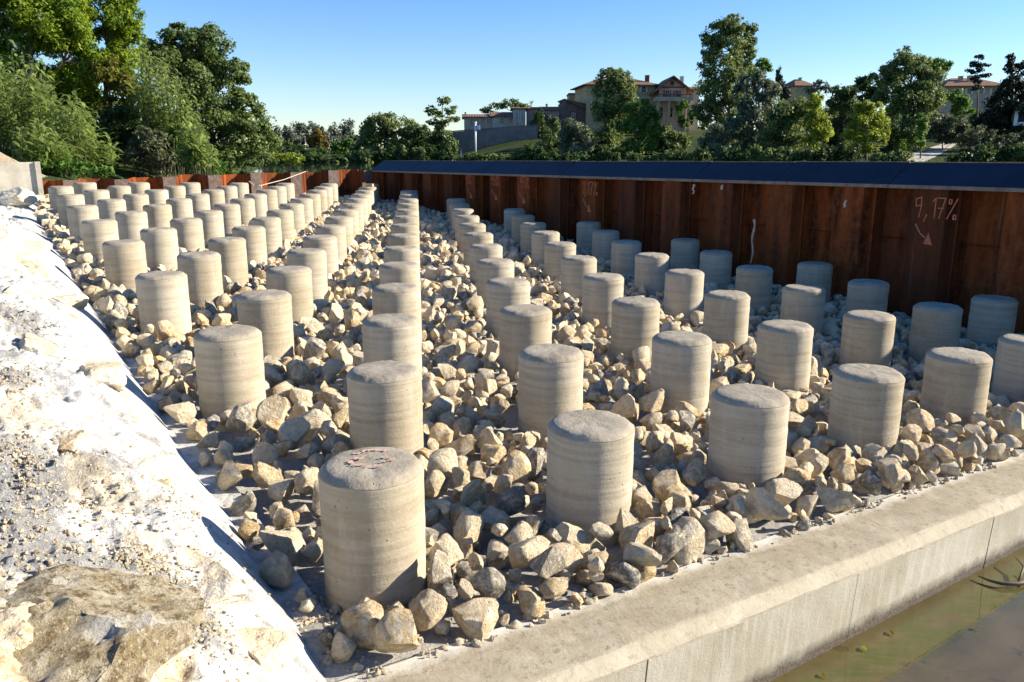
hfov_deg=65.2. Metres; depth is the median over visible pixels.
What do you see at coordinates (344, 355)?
stone
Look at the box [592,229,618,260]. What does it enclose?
concrete post
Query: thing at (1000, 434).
stone
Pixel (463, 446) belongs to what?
stone
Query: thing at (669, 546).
stone
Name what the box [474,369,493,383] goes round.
stone
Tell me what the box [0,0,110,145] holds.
robinia tree
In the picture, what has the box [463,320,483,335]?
stone
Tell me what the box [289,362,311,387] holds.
stone
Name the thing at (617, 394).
stone
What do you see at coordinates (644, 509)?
stone
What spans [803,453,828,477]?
stone
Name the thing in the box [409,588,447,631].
stone
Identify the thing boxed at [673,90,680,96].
window
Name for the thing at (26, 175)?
retaining wall
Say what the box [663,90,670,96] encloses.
window
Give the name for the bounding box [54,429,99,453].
boulder
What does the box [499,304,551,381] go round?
concrete post
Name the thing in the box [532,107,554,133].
ruined gable
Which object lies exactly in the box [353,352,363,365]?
stone
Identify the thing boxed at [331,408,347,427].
stone
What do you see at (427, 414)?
stone
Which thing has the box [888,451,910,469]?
stone
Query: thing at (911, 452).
stone
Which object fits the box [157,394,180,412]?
stone
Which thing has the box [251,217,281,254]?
concrete post
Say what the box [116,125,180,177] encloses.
tamarisk shrub
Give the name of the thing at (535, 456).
stone
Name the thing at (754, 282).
concrete post
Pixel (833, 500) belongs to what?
stone
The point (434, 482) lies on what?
stone
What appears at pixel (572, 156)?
hedge bush
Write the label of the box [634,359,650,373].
stone
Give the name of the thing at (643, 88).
window
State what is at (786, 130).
dark thicket
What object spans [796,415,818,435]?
stone
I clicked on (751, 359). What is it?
stone
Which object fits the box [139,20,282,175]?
alder tree
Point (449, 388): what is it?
stone
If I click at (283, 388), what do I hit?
stone
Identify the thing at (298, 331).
stone
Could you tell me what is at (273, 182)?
rope
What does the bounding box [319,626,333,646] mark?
stone
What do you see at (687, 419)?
stone
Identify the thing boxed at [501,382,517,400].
stone
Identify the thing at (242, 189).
concrete post
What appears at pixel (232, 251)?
concrete post
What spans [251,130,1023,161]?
bank
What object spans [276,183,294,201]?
concrete post
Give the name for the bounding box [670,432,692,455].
stone
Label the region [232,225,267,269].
concrete post
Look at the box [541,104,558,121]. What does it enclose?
house
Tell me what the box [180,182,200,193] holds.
concrete post
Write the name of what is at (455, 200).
concrete post
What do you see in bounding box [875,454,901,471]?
stone
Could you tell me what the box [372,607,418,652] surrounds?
stone
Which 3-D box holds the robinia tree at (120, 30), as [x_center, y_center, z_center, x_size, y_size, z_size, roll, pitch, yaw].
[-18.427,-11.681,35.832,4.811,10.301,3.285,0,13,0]
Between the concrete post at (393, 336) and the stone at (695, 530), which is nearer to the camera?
the stone at (695, 530)
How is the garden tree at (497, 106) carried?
on the bank at (510, 147)
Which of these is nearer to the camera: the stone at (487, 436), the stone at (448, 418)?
the stone at (487, 436)
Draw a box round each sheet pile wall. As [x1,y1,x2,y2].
[42,169,372,197]
[371,160,1023,333]
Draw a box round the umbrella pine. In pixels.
[925,57,953,112]
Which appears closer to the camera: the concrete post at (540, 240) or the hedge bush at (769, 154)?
the concrete post at (540, 240)
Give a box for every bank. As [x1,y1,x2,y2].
[0,204,327,681]
[11,156,260,180]
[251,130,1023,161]
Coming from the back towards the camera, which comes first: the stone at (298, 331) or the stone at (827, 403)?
the stone at (298, 331)
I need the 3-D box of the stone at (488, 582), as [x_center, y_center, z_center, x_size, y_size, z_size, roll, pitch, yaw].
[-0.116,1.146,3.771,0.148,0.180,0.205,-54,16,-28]
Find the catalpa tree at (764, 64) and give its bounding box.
[753,57,773,119]
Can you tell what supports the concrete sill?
on the riverbed
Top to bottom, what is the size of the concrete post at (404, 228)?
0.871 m
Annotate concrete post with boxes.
[48,186,73,210]
[56,194,84,225]
[66,204,98,239]
[73,182,96,194]
[81,219,118,266]
[83,189,109,205]
[97,198,125,219]
[102,239,147,292]
[107,185,130,198]
[115,211,147,239]
[123,193,148,210]
[128,182,149,193]
[135,270,191,345]
[140,227,178,270]
[143,204,172,227]
[144,189,168,203]
[163,185,185,198]
[166,198,193,218]
[170,217,204,251]
[177,251,224,312]
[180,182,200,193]
[185,193,210,216]
[193,324,265,431]
[194,210,224,242]
[202,189,224,209]
[208,237,248,286]
[213,203,240,233]
[216,185,237,202]
[229,182,248,197]
[230,198,255,224]
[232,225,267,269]
[236,289,294,358]
[244,193,267,216]
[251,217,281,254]
[256,189,277,209]
[266,209,294,240]
[266,266,313,338]
[267,186,286,207]
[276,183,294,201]
[279,203,304,234]
[287,248,327,299]
[290,198,313,225]
[299,193,320,218]
[302,235,338,280]
[307,189,327,211]
[314,186,332,209]
[315,224,346,271]
[318,447,426,613]
[320,183,337,200]
[325,216,353,248]
[333,209,358,238]
[340,203,363,230]
[346,198,367,220]
[347,360,423,454]
[351,193,370,217]
[355,190,373,209]
[359,187,376,206]
[362,313,421,370]
[370,183,378,202]
[372,283,421,342]
[379,261,421,319]
[384,245,419,264]
[387,233,419,249]
[390,223,418,234]
[393,215,419,241]
[395,208,418,216]
[397,203,418,209]
[398,198,417,203]
[399,194,418,205]
[400,190,417,194]
[447,198,465,219]
[449,203,469,225]
[452,208,473,230]
[455,215,478,250]
[459,222,485,252]
[463,232,492,265]
[469,243,502,284]
[476,258,513,307]
[486,277,529,337]
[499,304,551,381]
[504,208,525,234]
[511,214,534,244]
[518,343,583,447]
[520,222,545,252]
[531,231,559,265]
[544,241,575,280]
[546,410,634,546]
[560,255,596,306]
[576,221,600,252]
[582,272,623,338]
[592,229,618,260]
[610,296,659,372]
[611,239,641,278]
[634,252,668,298]
[649,330,711,426]
[664,268,703,326]
[670,238,699,269]
[699,249,732,289]
[703,290,749,361]
[706,383,789,492]
[735,265,772,316]
[754,319,813,394]
[780,284,825,336]
[796,261,832,303]
[827,363,904,457]
[839,310,895,367]
[845,279,889,312]
[907,302,962,364]
[919,347,992,434]
[966,294,1018,345]
[991,333,1023,403]
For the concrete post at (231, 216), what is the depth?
15.80 m
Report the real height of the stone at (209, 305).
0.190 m
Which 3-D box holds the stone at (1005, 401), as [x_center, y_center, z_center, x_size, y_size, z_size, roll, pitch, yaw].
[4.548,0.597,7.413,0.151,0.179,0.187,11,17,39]
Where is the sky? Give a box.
[0,0,1023,148]
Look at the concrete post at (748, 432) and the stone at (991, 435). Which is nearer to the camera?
the concrete post at (748, 432)
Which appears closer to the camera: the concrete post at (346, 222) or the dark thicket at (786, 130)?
the concrete post at (346, 222)
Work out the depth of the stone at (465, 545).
4.28 m
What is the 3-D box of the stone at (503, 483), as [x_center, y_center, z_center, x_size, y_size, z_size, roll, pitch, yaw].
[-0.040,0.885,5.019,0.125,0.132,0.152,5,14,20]
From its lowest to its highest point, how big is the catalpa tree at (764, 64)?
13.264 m
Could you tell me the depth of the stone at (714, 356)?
8.27 m
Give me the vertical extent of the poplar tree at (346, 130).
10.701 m
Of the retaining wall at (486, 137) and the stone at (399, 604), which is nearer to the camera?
the stone at (399, 604)
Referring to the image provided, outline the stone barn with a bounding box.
[558,99,585,126]
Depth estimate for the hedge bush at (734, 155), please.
96.06 m
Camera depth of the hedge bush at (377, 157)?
94.93 m
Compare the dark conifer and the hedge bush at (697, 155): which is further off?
the dark conifer
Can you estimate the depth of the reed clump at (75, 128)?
28.35 m
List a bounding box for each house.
[462,112,493,130]
[489,112,512,128]
[510,107,527,126]
[526,107,538,124]
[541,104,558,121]
[566,93,574,100]
[649,76,693,134]
[680,76,698,130]
[781,77,812,116]
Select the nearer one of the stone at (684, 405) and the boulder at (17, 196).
the stone at (684, 405)
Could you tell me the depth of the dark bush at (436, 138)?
128.60 m
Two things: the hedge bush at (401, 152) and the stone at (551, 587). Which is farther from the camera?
the hedge bush at (401, 152)
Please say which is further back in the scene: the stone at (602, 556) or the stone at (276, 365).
the stone at (276, 365)
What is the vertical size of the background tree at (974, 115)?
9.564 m
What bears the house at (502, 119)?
on the bank at (510, 147)
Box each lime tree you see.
[589,66,639,152]
[614,98,664,156]
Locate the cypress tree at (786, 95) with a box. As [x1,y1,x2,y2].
[775,65,792,102]
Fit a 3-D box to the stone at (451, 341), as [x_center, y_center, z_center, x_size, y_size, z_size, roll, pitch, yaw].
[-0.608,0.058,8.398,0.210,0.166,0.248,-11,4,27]
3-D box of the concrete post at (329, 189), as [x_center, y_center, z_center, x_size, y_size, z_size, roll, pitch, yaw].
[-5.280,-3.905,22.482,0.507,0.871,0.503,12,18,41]
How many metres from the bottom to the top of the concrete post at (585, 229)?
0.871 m
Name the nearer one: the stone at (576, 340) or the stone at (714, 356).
the stone at (714, 356)
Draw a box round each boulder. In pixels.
[0,187,39,206]
[0,235,51,267]
[0,563,204,681]
[3,279,44,298]
[18,332,59,354]
[52,293,88,308]
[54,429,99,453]
[80,361,126,391]
[122,530,162,558]
[136,452,178,485]
[196,560,247,608]
[235,627,296,674]
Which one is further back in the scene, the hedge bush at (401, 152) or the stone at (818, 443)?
the hedge bush at (401, 152)
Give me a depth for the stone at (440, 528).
4.43 m
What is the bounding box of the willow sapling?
[896,139,907,151]
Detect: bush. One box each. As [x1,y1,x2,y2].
[5,97,102,155]
[20,62,184,169]
[28,149,114,178]
[85,101,142,167]
[160,126,228,174]
[241,152,279,169]
[253,151,302,162]
[267,137,315,153]
[267,152,304,167]
[279,150,324,162]
[296,145,342,154]
[304,154,349,162]
[331,148,373,162]
[349,143,382,152]
[361,146,396,161]
[382,143,429,160]
[411,145,457,160]
[419,125,459,157]
[456,152,490,160]
[469,152,511,160]
[490,153,514,160]
[510,143,557,160]
[534,115,560,151]
[539,151,580,160]
[575,148,620,160]
[592,136,670,155]
[624,150,668,160]
[655,123,691,153]
[666,146,710,160]
[710,144,755,160]
[743,144,792,161]
[780,144,827,161]
[814,142,862,160]
[867,149,914,161]
[944,147,995,161]
[976,143,1023,161]
[1008,142,1023,161]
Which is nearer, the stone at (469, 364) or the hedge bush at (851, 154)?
the stone at (469, 364)
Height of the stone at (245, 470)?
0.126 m
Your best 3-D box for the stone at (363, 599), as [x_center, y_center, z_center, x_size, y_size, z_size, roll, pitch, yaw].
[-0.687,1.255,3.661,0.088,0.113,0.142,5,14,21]
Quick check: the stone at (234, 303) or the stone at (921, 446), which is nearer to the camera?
the stone at (921, 446)
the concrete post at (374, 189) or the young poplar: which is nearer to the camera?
the concrete post at (374, 189)
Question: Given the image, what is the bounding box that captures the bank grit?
[0,297,310,681]
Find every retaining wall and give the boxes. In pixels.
[0,161,43,195]
[451,124,537,153]
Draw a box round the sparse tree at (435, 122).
[424,96,460,141]
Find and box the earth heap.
[0,152,47,177]
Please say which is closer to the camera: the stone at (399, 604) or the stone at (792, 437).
the stone at (399, 604)
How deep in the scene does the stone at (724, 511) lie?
4.68 m
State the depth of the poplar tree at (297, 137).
182.74 m
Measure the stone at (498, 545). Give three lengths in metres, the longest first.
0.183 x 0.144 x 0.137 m
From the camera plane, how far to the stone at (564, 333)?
9.01 m
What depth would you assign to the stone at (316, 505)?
4.72 m
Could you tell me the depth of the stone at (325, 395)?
6.52 m
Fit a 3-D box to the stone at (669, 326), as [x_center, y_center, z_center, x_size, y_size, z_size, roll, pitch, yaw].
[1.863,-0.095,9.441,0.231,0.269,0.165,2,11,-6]
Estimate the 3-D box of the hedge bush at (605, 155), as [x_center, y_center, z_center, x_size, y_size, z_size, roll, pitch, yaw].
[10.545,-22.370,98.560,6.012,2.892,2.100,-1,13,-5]
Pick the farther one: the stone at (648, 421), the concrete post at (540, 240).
the concrete post at (540, 240)
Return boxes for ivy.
[529,110,552,137]
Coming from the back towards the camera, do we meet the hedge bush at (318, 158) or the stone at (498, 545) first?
the hedge bush at (318, 158)
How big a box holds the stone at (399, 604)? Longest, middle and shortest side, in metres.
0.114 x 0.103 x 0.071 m
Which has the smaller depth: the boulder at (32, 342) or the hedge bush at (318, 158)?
the boulder at (32, 342)
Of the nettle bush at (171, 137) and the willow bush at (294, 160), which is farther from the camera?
the willow bush at (294, 160)
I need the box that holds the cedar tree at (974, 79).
[964,54,991,125]
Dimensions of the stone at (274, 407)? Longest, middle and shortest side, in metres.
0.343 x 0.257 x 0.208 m
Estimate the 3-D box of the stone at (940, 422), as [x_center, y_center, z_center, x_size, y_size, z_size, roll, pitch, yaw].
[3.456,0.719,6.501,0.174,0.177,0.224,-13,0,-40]
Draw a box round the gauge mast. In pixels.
[474,122,479,151]
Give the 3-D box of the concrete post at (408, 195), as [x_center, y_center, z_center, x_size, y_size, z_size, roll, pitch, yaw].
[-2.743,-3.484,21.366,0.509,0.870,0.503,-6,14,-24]
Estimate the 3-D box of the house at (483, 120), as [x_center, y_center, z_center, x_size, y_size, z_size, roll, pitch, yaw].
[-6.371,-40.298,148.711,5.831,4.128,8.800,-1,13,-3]
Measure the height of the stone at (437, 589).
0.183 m
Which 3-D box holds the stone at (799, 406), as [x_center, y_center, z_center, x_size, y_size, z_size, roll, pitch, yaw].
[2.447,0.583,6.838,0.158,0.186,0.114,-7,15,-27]
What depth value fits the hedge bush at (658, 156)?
97.13 m
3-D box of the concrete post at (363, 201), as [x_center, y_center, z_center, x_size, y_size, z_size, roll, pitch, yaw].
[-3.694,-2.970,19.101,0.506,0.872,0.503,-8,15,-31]
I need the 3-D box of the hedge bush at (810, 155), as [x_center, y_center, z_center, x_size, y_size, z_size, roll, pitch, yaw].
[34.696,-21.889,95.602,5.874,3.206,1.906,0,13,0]
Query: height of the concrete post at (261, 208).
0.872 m
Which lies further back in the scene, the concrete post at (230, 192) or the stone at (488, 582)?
the concrete post at (230, 192)
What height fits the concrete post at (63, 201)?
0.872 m
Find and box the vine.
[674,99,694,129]
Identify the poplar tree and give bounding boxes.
[271,123,286,152]
[281,125,292,151]
[283,126,303,152]
[289,121,306,148]
[303,121,315,147]
[314,124,332,150]
[328,122,341,150]
[337,118,355,149]
[348,129,358,148]
[689,13,758,148]
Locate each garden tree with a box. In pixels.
[479,97,532,113]
[802,79,831,96]
[946,88,976,143]
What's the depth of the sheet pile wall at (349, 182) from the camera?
23.97 m
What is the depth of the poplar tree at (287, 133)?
182.27 m
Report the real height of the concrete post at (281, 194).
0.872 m
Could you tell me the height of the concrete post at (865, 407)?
0.872 m
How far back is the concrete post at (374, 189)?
23.18 m
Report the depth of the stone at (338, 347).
7.85 m
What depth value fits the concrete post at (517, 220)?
16.97 m
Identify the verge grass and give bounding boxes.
[430,150,1008,161]
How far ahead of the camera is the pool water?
4.51 m
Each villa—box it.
[570,75,659,130]
[924,75,999,120]
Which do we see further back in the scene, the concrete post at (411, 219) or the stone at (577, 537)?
the concrete post at (411, 219)
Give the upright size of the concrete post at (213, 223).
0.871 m
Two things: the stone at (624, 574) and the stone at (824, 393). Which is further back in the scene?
the stone at (824, 393)
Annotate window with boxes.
[486,118,490,123]
[520,112,524,118]
[640,86,647,91]
[659,107,663,117]
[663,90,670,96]
[670,107,672,117]
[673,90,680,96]
[965,88,972,93]
[978,88,985,93]
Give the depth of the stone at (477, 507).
4.67 m
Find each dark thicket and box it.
[748,95,817,151]
[878,112,930,154]
[925,111,970,147]
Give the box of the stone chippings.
[284,453,1013,681]
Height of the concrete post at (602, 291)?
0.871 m
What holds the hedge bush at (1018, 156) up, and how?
on the bank at (510, 147)
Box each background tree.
[574,128,600,139]
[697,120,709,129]
[806,104,846,134]
[934,119,972,137]
[968,110,984,131]
[970,113,1004,137]
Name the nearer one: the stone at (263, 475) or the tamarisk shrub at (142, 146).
the stone at (263, 475)
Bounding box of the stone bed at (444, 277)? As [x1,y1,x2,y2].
[34,193,1023,649]
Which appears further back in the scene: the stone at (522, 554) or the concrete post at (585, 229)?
the concrete post at (585, 229)
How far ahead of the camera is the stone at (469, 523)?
4.38 m
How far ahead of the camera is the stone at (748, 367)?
8.09 m
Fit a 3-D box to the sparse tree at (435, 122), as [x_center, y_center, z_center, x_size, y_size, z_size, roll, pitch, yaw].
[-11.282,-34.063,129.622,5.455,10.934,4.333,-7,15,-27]
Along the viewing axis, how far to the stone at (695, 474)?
5.25 m
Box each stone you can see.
[99,296,113,314]
[112,301,128,319]
[155,320,175,340]
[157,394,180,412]
[159,345,178,358]
[164,401,196,423]
[166,353,186,368]
[170,389,182,402]
[171,380,191,395]
[178,358,195,375]
[186,421,209,440]
[196,432,218,448]
[204,299,216,314]
[212,314,231,325]
[214,448,233,465]
[218,460,242,490]
[225,402,256,431]
[227,307,237,321]
[231,294,238,314]
[233,435,255,451]
[233,491,255,516]
[236,463,252,478]
[238,518,259,542]
[251,461,283,488]
[252,442,278,467]
[256,394,287,429]
[258,530,306,566]
[258,550,294,587]
[259,431,276,444]
[264,359,285,373]
[264,366,282,387]
[264,420,280,434]
[268,478,295,503]
[273,381,293,400]
[273,507,295,529]
[278,417,310,450]
[286,359,305,378]
[287,409,301,419]
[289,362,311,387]
[289,388,313,403]
[293,324,305,337]
[294,467,318,493]
[296,444,314,458]
[298,408,331,439]
[299,467,317,496]
[300,537,322,566]
[304,337,325,359]
[304,401,312,410]
[308,318,324,333]
[311,400,331,417]
[312,480,320,517]
[314,518,320,527]
[314,526,321,538]
[317,387,342,408]
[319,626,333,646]
[320,359,344,377]
[321,434,343,456]
[328,303,343,322]
[330,341,346,358]
[330,631,355,662]
[331,395,347,407]
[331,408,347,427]
[331,440,349,456]
[332,430,349,444]
[334,348,352,364]
[334,402,349,432]
[340,600,383,649]
[344,309,359,327]
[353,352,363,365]
[358,597,369,603]
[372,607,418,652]
[385,601,403,613]
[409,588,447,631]
[415,454,427,481]
[416,447,433,459]
[422,377,439,403]
[423,409,431,432]
[424,470,444,499]
[425,499,444,520]
[425,508,440,526]
[425,527,438,543]
[426,533,463,565]
[426,544,433,567]
[426,571,429,586]
[427,438,438,450]
[427,448,457,479]
[428,568,455,602]
[429,395,453,421]
[429,423,453,448]
[429,523,447,539]
[429,549,452,585]
[434,343,456,361]
[437,361,455,380]
[439,411,455,429]
[440,380,458,396]
[441,338,461,345]
[442,583,457,600]
[443,434,473,455]
[444,315,456,325]
[445,317,461,329]
[448,503,465,516]
[450,329,466,340]
[450,505,468,529]
[452,416,472,439]
[452,467,469,486]
[452,597,498,640]
[453,486,463,502]
[453,509,483,545]
[455,355,478,378]
[455,561,478,580]
[457,352,474,361]
[457,455,468,465]
[457,578,473,600]
[458,457,467,469]
[458,537,473,561]
[460,479,485,507]
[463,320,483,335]
[465,406,479,427]
[467,461,485,478]
[469,501,484,513]
[469,567,505,599]
[474,359,483,372]
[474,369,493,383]
[475,378,498,399]
[475,390,488,400]
[475,433,479,448]
[477,420,494,433]
[478,429,502,448]
[480,444,506,466]
[480,505,509,535]
[480,554,487,567]
[482,476,496,492]
[485,407,503,420]
[486,340,498,360]
[486,539,510,569]
[490,565,507,579]
[494,474,513,493]
[496,486,525,516]
[497,450,530,484]
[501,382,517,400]
[503,521,532,544]
[508,535,549,567]
[511,483,526,493]
[515,582,544,618]
[518,431,535,451]
[525,447,545,481]
[526,515,543,536]
[529,546,564,578]
[536,519,551,537]
[539,577,567,598]
[541,437,546,449]
[547,542,582,576]
[549,522,590,553]
[555,325,575,342]
[562,336,581,348]
[574,569,593,585]
[581,548,599,568]
[583,378,588,389]
[583,403,594,409]
[586,379,608,401]
[588,551,608,563]
[589,522,612,539]
[602,370,619,389]
[604,561,640,588]
[611,388,628,400]
[612,394,634,418]
[614,378,628,390]
[614,507,638,532]
[619,520,654,551]
[623,542,661,565]
[627,403,638,421]
[629,368,644,384]
[631,478,641,512]
[632,346,649,360]
[632,470,646,487]
[633,456,643,471]
[633,485,651,505]
[633,499,660,519]
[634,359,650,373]
[634,441,642,456]
[638,431,649,449]
[639,388,664,411]
[639,412,665,431]
[643,516,664,541]
[644,381,649,393]
[645,466,659,484]
[646,369,650,382]
[646,431,663,452]
[652,423,673,441]
[652,469,682,503]
[653,438,673,465]
[655,530,689,567]
[656,463,678,471]
[661,322,679,331]
[662,508,689,524]
[664,516,705,565]
[667,490,690,509]
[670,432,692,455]
[674,401,702,421]
[676,451,691,462]
[679,410,695,433]
[682,483,692,501]
[683,458,707,486]
[695,505,710,517]
[697,510,735,538]
[709,376,728,399]
[710,505,719,511]
[711,350,717,360]
[712,343,728,355]
[714,481,739,496]
[716,490,727,508]
[719,509,727,514]
[721,340,736,355]
[725,495,759,523]
[725,517,754,551]
[735,363,751,378]
[736,488,748,495]
[742,354,755,369]
[746,487,790,519]
[767,478,800,506]
[781,468,810,486]
[784,391,801,401]
[784,456,798,472]
[786,431,797,456]
[788,411,803,428]
[791,398,807,416]
[791,437,809,454]
[795,483,803,499]
[795,495,817,518]
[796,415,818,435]
[796,448,819,465]
[802,483,819,503]
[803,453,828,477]
[804,394,819,417]
[809,436,829,455]
[810,356,817,375]
[815,486,853,512]
[817,361,827,369]
[817,387,831,400]
[825,398,830,418]
[826,447,850,469]
[830,462,854,483]
[842,444,853,456]
[851,457,856,473]
[855,458,876,473]
[857,468,882,495]
[861,443,887,458]
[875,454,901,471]
[875,458,904,487]
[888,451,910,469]
[897,426,903,441]
[898,424,921,443]
[901,459,906,467]
[902,390,919,404]
[903,444,918,460]
[905,409,934,433]
[907,465,927,487]
[910,442,932,462]
[911,380,922,390]
[913,447,939,473]
[931,426,958,444]
[934,418,948,429]
[944,442,962,468]
[956,434,965,441]
[963,432,988,461]
[964,424,984,440]
[980,347,995,362]
[983,426,997,443]
[986,432,1003,444]
[988,406,1013,424]
[992,396,1010,407]
[1004,408,1023,436]
[1005,433,1023,447]
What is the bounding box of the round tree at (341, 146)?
[329,137,354,153]
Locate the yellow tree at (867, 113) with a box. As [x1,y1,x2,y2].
[841,99,891,160]
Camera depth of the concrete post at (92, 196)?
17.26 m
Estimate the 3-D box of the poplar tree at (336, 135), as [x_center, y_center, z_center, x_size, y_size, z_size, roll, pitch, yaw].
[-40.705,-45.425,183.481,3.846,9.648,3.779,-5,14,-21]
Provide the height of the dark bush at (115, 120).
4.197 m
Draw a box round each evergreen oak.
[821,85,864,145]
[852,71,889,125]
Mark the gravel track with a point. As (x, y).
(928, 155)
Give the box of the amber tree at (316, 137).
[306,129,329,149]
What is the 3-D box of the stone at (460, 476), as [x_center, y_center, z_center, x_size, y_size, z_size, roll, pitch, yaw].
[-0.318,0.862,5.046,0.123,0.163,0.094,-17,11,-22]
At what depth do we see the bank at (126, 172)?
31.32 m
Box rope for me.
[249,171,305,189]
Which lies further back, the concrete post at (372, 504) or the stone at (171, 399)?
the stone at (171, 399)
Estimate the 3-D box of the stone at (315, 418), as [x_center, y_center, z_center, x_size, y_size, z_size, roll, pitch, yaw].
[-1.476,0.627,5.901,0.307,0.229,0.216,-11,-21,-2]
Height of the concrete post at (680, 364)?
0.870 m
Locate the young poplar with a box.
[800,91,834,156]
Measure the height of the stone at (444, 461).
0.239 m
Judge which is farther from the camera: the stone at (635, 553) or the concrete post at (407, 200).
the concrete post at (407, 200)
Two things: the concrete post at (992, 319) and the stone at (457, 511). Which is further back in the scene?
the concrete post at (992, 319)
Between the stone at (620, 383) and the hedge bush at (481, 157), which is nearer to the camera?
the stone at (620, 383)
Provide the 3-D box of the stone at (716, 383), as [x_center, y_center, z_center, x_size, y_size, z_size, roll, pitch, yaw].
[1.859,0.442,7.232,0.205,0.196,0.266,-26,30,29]
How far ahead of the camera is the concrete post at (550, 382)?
5.98 m
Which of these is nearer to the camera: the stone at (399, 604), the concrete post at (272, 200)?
the stone at (399, 604)
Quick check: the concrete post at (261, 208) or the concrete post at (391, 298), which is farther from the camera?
the concrete post at (261, 208)
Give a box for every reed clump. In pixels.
[0,39,67,160]
[7,118,82,176]
[48,88,122,176]
[123,42,206,174]
[171,121,220,175]
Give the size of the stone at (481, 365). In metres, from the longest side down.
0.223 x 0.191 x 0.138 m
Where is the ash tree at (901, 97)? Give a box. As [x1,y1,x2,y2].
[870,45,949,128]
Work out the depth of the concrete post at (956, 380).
6.65 m
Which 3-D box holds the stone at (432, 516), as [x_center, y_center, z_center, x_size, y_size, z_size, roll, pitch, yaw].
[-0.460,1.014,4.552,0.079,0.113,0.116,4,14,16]
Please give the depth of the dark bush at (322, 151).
152.40 m
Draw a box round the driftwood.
[978,557,1023,585]
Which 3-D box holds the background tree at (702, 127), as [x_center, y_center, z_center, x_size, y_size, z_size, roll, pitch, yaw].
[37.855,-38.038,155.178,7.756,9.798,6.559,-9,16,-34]
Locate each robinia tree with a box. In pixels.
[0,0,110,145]
[45,0,149,114]
[88,54,158,153]
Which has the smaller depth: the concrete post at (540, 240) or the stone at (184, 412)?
the stone at (184, 412)
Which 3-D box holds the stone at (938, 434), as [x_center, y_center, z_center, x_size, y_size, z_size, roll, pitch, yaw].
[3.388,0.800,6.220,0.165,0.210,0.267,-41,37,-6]
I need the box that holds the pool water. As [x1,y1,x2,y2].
[770,547,1023,681]
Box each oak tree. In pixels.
[353,111,419,152]
[384,124,439,154]
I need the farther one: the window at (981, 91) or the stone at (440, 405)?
the window at (981, 91)
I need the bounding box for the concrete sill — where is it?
[336,451,1023,681]
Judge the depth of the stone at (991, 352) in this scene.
8.88 m
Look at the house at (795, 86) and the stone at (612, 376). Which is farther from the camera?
the house at (795, 86)
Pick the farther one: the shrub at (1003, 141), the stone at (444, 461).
the shrub at (1003, 141)
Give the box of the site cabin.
[1011,107,1023,127]
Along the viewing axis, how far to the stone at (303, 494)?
4.98 m
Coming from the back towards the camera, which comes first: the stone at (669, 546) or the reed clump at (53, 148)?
the reed clump at (53, 148)
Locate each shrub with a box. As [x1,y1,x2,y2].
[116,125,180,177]
[557,117,597,154]
[695,121,733,158]
[955,124,1023,153]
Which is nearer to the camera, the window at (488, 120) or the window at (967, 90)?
the window at (488, 120)
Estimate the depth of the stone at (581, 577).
4.00 m
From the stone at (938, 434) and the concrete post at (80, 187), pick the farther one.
the concrete post at (80, 187)
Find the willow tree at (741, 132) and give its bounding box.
[721,69,782,153]
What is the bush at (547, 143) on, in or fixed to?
on the bank at (510, 147)
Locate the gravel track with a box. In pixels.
[909,143,954,161]
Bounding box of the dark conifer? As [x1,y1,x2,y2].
[970,52,1023,136]
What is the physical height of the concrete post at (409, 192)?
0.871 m
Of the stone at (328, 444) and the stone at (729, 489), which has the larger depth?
the stone at (328, 444)
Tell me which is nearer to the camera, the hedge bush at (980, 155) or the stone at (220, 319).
the stone at (220, 319)
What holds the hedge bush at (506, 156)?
on the bank at (510, 147)

